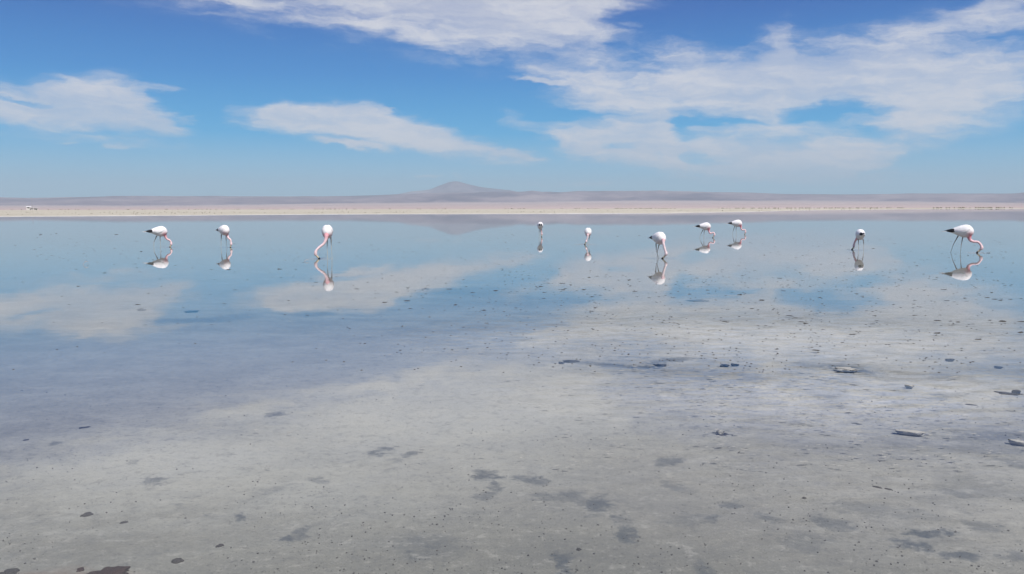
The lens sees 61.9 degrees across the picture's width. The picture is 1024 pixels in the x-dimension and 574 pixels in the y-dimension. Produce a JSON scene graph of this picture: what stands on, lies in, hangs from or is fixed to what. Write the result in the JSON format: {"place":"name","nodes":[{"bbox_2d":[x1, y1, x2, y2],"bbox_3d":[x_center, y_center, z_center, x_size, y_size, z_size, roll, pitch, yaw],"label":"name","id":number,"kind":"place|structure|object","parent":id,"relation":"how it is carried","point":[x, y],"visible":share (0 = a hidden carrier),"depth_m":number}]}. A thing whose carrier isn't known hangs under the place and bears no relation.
{"place":"outdoors","nodes":[
{"label":"outdoors","id":0,"kind":"place"},
{"bbox_2d":[401,181,515,193],"bbox_3d":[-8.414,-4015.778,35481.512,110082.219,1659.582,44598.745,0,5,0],"label":"mountain","id":1,"kind":"structure","parent":0,"point":[453,187],"depth_m":48653.77},
{"bbox_2d":[0,303,1023,573],"bbox_3d":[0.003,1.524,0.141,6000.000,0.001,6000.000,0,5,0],"label":"lakebed","id":2,"kind":"structure","parent":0,"point":[420,435],"depth_m":5.61},
{"bbox_2d":[0,568,19,573],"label":"stone","id":3,"kind":"object","parent":2,"relation":"on","point":[12,571],"visible":1,"depth_m":3.60},
{"bbox_2d":[76,567,83,571],"bbox_3d":[-1.836,1.216,3.636,0.040,0.037,0.047,-3,6,-28],"label":"mud clod","id":4,"kind":"object","parent":2,"relation":"on","point":[80,569],"visible":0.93,"depth_m":3.63},
{"bbox_2d":[80,512,92,516],"bbox_3d":[-2.133,1.153,4.281,0.063,0.043,0.044,-4,7,-36],"label":"stone","id":5,"kind":"object","parent":2,"relation":"on","point":[86,514],"visible":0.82,"depth_m":4.27},
{"bbox_2d":[87,566,130,573],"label":"mud clod","id":6,"kind":"object","parent":2,"relation":"on","point":[116,570],"visible":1,"depth_m":3.60},
{"bbox_2d":[171,558,183,563],"bbox_3d":[-1.460,1.203,3.719,0.046,0.045,0.049,5,7,42],"label":"stone","id":7,"kind":"object","parent":2,"relation":"on","point":[176,560],"visible":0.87,"depth_m":3.71},
{"bbox_2d":[0,385,1022,573],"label":"grit","id":8,"kind":"object","parent":2,"relation":"on","point":[563,509],"visible":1,"depth_m":4.19},
{"bbox_2d":[563,360,578,362],"bbox_3d":[0.586,0.744,8.483,0.182,0.038,0.062,0,5,-2],"label":"mud streak","id":9,"kind":"object","parent":2,"relation":"on","point":[569,361],"visible":0.98,"depth_m":8.46},
{"bbox_2d":[249,314,1023,468],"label":"salt flakes","id":10,"kind":"object","parent":2,"relation":"on","point":[783,389],"visible":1,"depth_m":6.42},
{"bbox_2d":[653,364,666,366],"bbox_3d":[1.434,0.762,8.274,0.141,0.036,0.062,1,5,10],"label":"mud streak","id":11,"kind":"object","parent":2,"relation":"on","point":[661,365],"visible":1,"depth_m":8.26},
{"bbox_2d":[835,367,857,371],"bbox_3d":[3.128,0.774,7.982,0.216,0.036,0.199,2,6,22],"label":"salt mound","id":12,"kind":"object","parent":2,"relation":"on","point":[846,369],"visible":1,"depth_m":7.93},
{"bbox_2d":[904,384,913,388],"bbox_3d":[3.364,0.845,7.224,0.083,0.034,0.043,2,6,25],"label":"salt plate","id":13,"kind":"object","parent":2,"relation":"on","point":[909,386],"visible":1,"depth_m":7.21},
{"bbox_2d":[895,429,924,435],"bbox_3d":[2.680,0.983,5.748,0.198,0.034,0.074,3,6,27],"label":"salt plate","id":14,"kind":"object","parent":2,"relation":"on","point":[909,432],"visible":1,"depth_m":5.73},
{"bbox_2d":[994,391,1019,395],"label":"mud ridge","id":15,"kind":"structure","parent":2,"relation":"on","point":[1009,393],"depth_m":7.01},
{"bbox_2d":[1008,439,1023,445],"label":"salt plate","id":16,"kind":"object","parent":2,"relation":"on","point":[1018,442],"visible":1,"depth_m":5.50},
{"bbox_2d":[0,209,1023,321],"bbox_3d":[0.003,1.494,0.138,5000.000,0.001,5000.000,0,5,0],"label":"water","id":17,"kind":"structure","parent":0,"point":[435,267],"depth_m":23.98},
{"bbox_2d":[145,226,171,246],"bbox_3d":[-13.869,-1.945,33.341,1.100,0.861,0.332,-2,6,-22],"label":"flamingo","id":18,"kind":"object","parent":17,"relation":"on","point":[160,231],"visible":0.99,"depth_m":33.27},
{"bbox_2d":[215,225,231,246],"bbox_3d":[-11.352,-1.971,33.346,0.975,0.901,0.332,4,7,37],"label":"flamingo","id":19,"kind":"object","parent":17,"relation":"on","point":[223,229],"visible":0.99,"depth_m":33.10},
{"bbox_2d":[314,225,332,258],"bbox_3d":[-5.595,-1.372,25.979,0.408,1.040,1.176,1,5,14],"label":"flamingo","id":20,"kind":"object","parent":17,"relation":"on","point":[327,231],"visible":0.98,"depth_m":25.64},
{"bbox_2d":[12,235,1021,372],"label":"floating crumbs","id":21,"kind":"object","parent":17,"relation":"on","point":[686,318],"visible":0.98,"depth_m":10.65},
{"bbox_2d":[537,222,542,236],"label":"flamingo","id":22,"kind":"object","parent":17,"relation":"on","point":[540,225],"visible":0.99,"depth_m":44.00},
{"bbox_2d":[584,228,591,244],"bbox_3d":[3.150,-2.100,35.391,0.308,0.720,0.888,0,5,5],"label":"flamingo","id":23,"kind":"object","parent":17,"relation":"on","point":[588,231],"visible":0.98,"depth_m":35.02},
{"bbox_2d":[649,232,667,258],"bbox_3d":[4.340,-1.243,25.544,0.311,0.824,1.009,-2,6,-22],"label":"flamingo","id":24,"kind":"object","parent":17,"relation":"on","point":[659,238],"visible":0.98,"depth_m":25.24},
{"bbox_2d":[692,222,714,237],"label":"flamingo","id":25,"kind":"object","parent":17,"relation":"on","point":[705,226],"visible":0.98,"depth_m":42.48},
{"bbox_2d":[725,220,745,234],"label":"flamingo","id":26,"kind":"object","parent":17,"relation":"on","point":[737,223],"visible":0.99,"depth_m":47.70},
{"bbox_2d":[851,229,864,249],"bbox_3d":[12.320,-1.646,30.023,0.349,0.766,0.917,-1,5,-6],"label":"flamingo","id":27,"kind":"object","parent":17,"relation":"on","point":[860,234],"visible":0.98,"depth_m":30.10},
{"bbox_2d":[942,225,982,252],"bbox_3d":[14.879,-1.584,28.233,1.279,0.961,0.349,3,6,28],"label":"flamingo","id":28,"kind":"object","parent":17,"relation":"on","point":[965,231],"visible":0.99,"depth_m":28.07},
{"bbox_2d":[0,190,1023,205],"bbox_3d":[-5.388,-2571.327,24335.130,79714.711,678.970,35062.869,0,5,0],"label":"hills","id":29,"kind":"structure","parent":0,"point":[539,196],"depth_m":27451.71},
{"bbox_2d":[0,201,1023,209],"bbox_3d":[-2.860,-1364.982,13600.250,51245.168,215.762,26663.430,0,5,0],"label":"desert plain","id":30,"kind":"structure","parent":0,"point":[660,204],"depth_m":11680.15},
{"bbox_2d":[0,208,1023,216],"bbox_3d":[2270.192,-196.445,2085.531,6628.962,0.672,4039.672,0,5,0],"label":"shore","id":31,"kind":"structure","parent":0,"point":[17,213],"depth_m":375.00},
{"bbox_2d":[0,209,878,216],"bbox_3d":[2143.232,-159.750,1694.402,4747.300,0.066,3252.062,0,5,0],"label":"salt rim","id":32,"kind":"object","parent":31,"relation":"on","point":[308,214],"visible":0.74,"depth_m":213.13},
{"bbox_2d":[6,207,1012,214],"bbox_3d":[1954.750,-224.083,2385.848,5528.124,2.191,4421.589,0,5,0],"label":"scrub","id":33,"kind":"object","parent":31,"relation":"on","point":[540,211],"visible":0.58,"depth_m":1010.40},
{"bbox_2d":[0,0,1023,197],"label":"sky","id":34,"kind":"structure","parent":0,"point":[99,98]},
{"bbox_3d":[1.432,1.010,5.796,0.088,0.035,0.101,1,5,14],"label":"mud patch","id":35,"kind":"object","parent":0,"visible":0},
{"bbox_2d":[716,430,724,434],"bbox_3d":[1.410,0.985,5.772,0.056,0.035,0.032,-1,5,-7],"label":"salt lump","id":36,"kind":"object","parent":35,"relation":"on","point":[720,431],"visible":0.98,"depth_m":5.76}
]}

